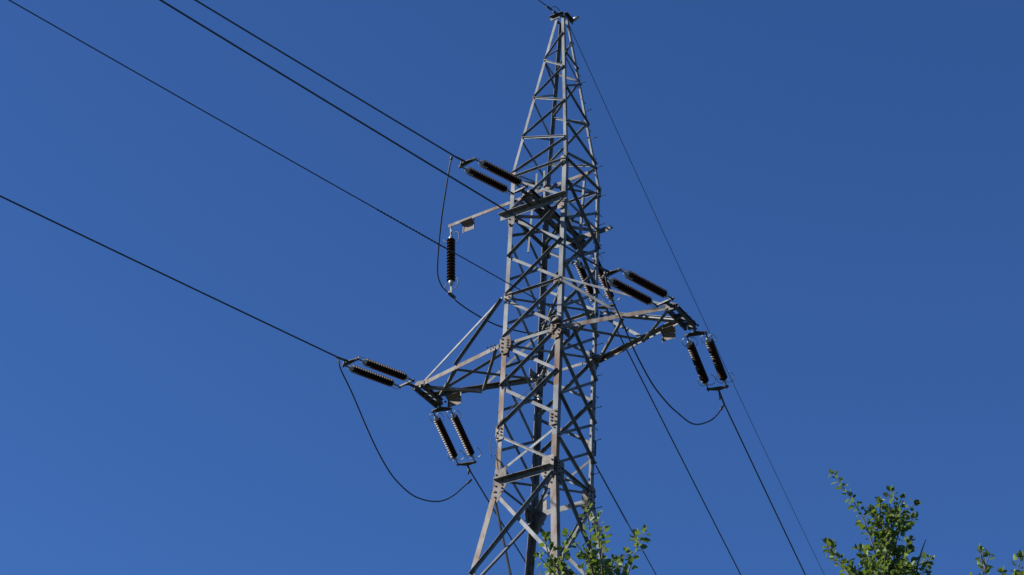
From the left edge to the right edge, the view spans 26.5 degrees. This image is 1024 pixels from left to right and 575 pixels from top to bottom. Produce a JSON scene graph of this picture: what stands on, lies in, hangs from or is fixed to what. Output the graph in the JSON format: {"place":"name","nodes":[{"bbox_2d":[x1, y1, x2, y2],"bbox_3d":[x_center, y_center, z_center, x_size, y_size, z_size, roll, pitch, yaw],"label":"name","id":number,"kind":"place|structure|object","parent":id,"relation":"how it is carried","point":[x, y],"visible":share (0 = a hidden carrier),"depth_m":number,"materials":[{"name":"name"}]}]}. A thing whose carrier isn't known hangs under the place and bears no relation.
{"place":"outdoors","nodes":[
{"label":"outdoors","id":0,"kind":"place"},
{"bbox_2d":[0,0,1023,574],"label":"sky","id":1,"kind":"structure","parent":0,"point":[835,188],"materials":[{"name":"blue"}]},
{"bbox_3d":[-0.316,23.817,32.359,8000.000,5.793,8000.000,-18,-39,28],"label":"ground","id":2,"kind":"structure","parent":0,"visible":0},
{"bbox_2d":[412,11,698,574],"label":"lattice pylon","id":3,"kind":"object","parent":2,"relation":"on","point":[551,470],"visible":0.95,"depth_m":47.58,"materials":[{"name":"metal"}]},
{"bbox_2d":[9,0,556,310],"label":"fibre cable","id":4,"kind":"object","parent":3,"relation":"attached to","point":[280,154],"visible":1,"depth_m":41.91,"materials":[{"name":"metal"}]},
{"bbox_2d":[336,356,418,388],"bbox_3d":[-2.981,1.889,47.882,0.689,0.324,2.518,-26,-34,36],"label":"insulator set","id":5,"kind":"object","parent":3,"relation":"attached to","point":[381,368],"visible":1,"depth_m":47.81,"materials":[{"name":"brown ceramic"}]},
{"bbox_2d":[0,195,336,356],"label":"conductor","id":6,"kind":"object","parent":5,"relation":"attached to","point":[164,274],"visible":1,"depth_m":43.99,"materials":[{"name":"metal"}]},
{"bbox_2d":[338,357,471,501],"bbox_3d":[-2.381,3.613,48.346,0.060,1.919,5.354,-18,-39,27],"label":"jumper cable","id":7,"kind":"object","parent":5,"relation":"hanging from","point":[469,481],"visible":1,"depth_m":47.43,"materials":[{"name":"black metal"}]},
{"bbox_2d":[443,228,458,298],"bbox_3d":[-1.433,-0.605,50.826,0.477,1.959,0.265,-2,-34,7],"label":"suspension insulator","id":8,"kind":"object","parent":3,"relation":"hanging from","point":[450,241],"visible":0.99,"depth_m":50.76,"materials":[{"name":"brown ceramic"}]},
{"bbox_2d":[437,156,606,333],"bbox_3d":[-0.461,-0.300,49.743,2.408,1.324,6.922,-18,-39,28],"label":"jumper cable","id":9,"kind":"object","parent":8,"relation":"hanging from","point":[451,157],"visible":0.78,"depth_m":48.44,"materials":[{"name":"black metal"}]},
{"bbox_2d":[445,392,460,407],"bbox_3d":[-1.321,2.463,48.838,0.360,0.430,0.134,-18,-39,28],"label":"phase plate","id":10,"kind":"object","parent":3,"relation":"hanging from","point":[455,398],"visible":1,"depth_m":48.83,"materials":[{"name":"white metal"}]},
{"bbox_2d":[429,402,480,474],"bbox_3d":[-1.302,3.448,49.845,0.821,0.258,2.340,-10,-52,18],"label":"insulator set","id":11,"kind":"object","parent":3,"relation":"attached to","point":[449,445],"visible":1,"depth_m":49.81,"materials":[{"name":"brown ceramic"}]},
{"bbox_2d":[471,473,525,562],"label":"conductor","id":12,"kind":"object","parent":11,"relation":"attached to","point":[496,515],"visible":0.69,"depth_m":51.77,"materials":[{"name":"metal"}]},
{"bbox_2d":[460,218,474,232],"bbox_3d":[-1.049,-1.520,51.120,0.320,0.435,0.134,-18,-39,28],"label":"phase plate","id":13,"kind":"object","parent":3,"relation":"hanging from","point":[468,222],"visible":1,"depth_m":51.11,"materials":[{"name":"white metal"}]},
{"bbox_2d":[455,156,528,194],"bbox_3d":[-0.486,-2.463,47.965,0.689,0.324,2.335,-25,-34,35],"label":"insulator set","id":14,"kind":"object","parent":3,"relation":"attached to","point":[496,170],"visible":1,"depth_m":47.91,"materials":[{"name":"brown ceramic"}]},
{"bbox_2d":[194,0,454,156],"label":"conductor","id":15,"kind":"object","parent":14,"relation":"attached to","point":[237,25],"visible":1,"depth_m":44.67,"materials":[{"name":"metal"}]},
{"bbox_2d":[490,373,543,467],"bbox_3d":[0.099,2.804,45.867,1.264,2.006,0.065,-18,-39,28],"label":"cable lead","id":16,"kind":"object","parent":3,"relation":"attached to","point":[506,415],"visible":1,"depth_m":46.09,"materials":[{"name":"black rubber"}]},
{"bbox_2d":[531,374,542,401],"bbox_3d":[0.560,2.253,48.019,0.260,0.617,0.249,-18,-39,28],"label":"joint box","id":17,"kind":"object","parent":3,"relation":"attached to","point":[538,393],"visible":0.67,"depth_m":47.97,"materials":[{"name":"metal"}]},
{"bbox_2d":[540,305,551,390],"bbox_3d":[0.816,1.075,47.561,0.163,1.735,1.938,6,-34,-5],"label":"cable lead","id":18,"kind":"object","parent":3,"relation":"attached to","point":[549,346],"visible":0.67,"depth_m":47.95,"materials":[{"name":"black rubber"}]},
{"bbox_2d":[538,0,559,14],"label":"ground wire","id":19,"kind":"object","parent":3,"relation":"attached to","point":[550,8],"visible":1,"depth_m":52.64,"materials":[{"name":"metal"}]},
{"bbox_2d":[549,315,561,324],"bbox_3d":[0.920,0.672,46.566,0.247,0.229,0.209,-18,-39,28],"label":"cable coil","id":20,"kind":"object","parent":3,"relation":"attached to","point":[554,319],"visible":1,"depth_m":46.54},
{"bbox_2d":[571,250,620,315],"bbox_3d":[1.978,-0.113,51.037,0.821,0.258,2.418,-10,-49,18],"label":"insulator set","id":21,"kind":"object","parent":3,"relation":"attached to","point":[583,277],"visible":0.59,"depth_m":51.03,"materials":[{"name":"brown ceramic"}]},
{"bbox_2d":[613,324,740,574],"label":"conductor","id":22,"kind":"object","parent":21,"relation":"attached to","point":[679,453],"visible":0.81,"depth_m":55.95,"materials":[{"name":"metal"}]},
{"bbox_2d":[595,465,655,574],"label":"fibre cable","id":23,"kind":"object","parent":3,"relation":"attached to","point":[621,512],"visible":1,"depth_m":47.49,"materials":[{"name":"metal"}]},
{"bbox_2d":[600,267,673,307],"bbox_3d":[2.558,0.009,44.976,0.689,0.324,2.290,-26,-37,36],"label":"insulator set","id":24,"kind":"object","parent":3,"relation":"attached to","point":[639,280],"visible":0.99,"depth_m":44.90,"materials":[{"name":"brown ceramic"}]},
{"bbox_2d":[159,0,601,267],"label":"conductor","id":25,"kind":"object","parent":24,"relation":"attached to","point":[308,90],"visible":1,"depth_m":40.19,"materials":[{"name":"metal"}]},
{"bbox_2d":[604,271,723,424],"bbox_3d":[3.237,1.702,45.639,0.061,1.681,5.405,-17,-39,27],"label":"jumper cable","id":26,"kind":"object","parent":24,"relation":"hanging from","point":[669,405],"visible":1,"depth_m":44.65,"materials":[{"name":"black metal"}]},
{"bbox_2d":[660,323,675,342],"bbox_3d":[3.304,0.921,46.206,0.320,0.445,0.134,-18,-39,28],"label":"phase plate","id":27,"kind":"object","parent":3,"relation":"hanging from","point":[666,334],"visible":1,"depth_m":46.20,"materials":[{"name":"white metal"}]},
{"bbox_2d":[570,27,823,573],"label":"ground wire","id":28,"kind":"object","parent":3,"relation":"attached to","point":[688,287],"visible":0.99,"depth_m":60.26,"materials":[{"name":"metal"}]},
{"bbox_2d":[682,329,734,403],"bbox_3d":[4.281,1.708,47.041,0.821,0.258,2.511,-10,-48,18],"label":"insulator set","id":29,"kind":"object","parent":3,"relation":"attached to","point":[697,361],"visible":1,"depth_m":46.93,"materials":[{"name":"brown ceramic"}]},
{"bbox_2d":[724,404,805,574],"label":"conductor","id":30,"kind":"object","parent":29,"relation":"attached to","point":[764,488],"visible":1,"depth_m":50.42,"materials":[{"name":"metal"}]},
{"bbox_2d":[533,497,650,574],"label":"broadleaf tree","id":31,"kind":"object","parent":2,"relation":"on","point":[594,565],"visible":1,"depth_m":19.40,"materials":[{"name":"green plant"}]},
{"bbox_2d":[821,469,934,574],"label":"broadleaf tree","id":32,"kind":"object","parent":2,"relation":"on","point":[886,544],"visible":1,"depth_m":19.69,"materials":[{"name":"green plant"}]},
{"bbox_2d":[969,543,1023,574],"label":"broadleaf tree","id":33,"kind":"object","parent":2,"relation":"on","point":[1020,554],"visible":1,"depth_m":18.63,"materials":[{"name":"green plant"}]}
]}

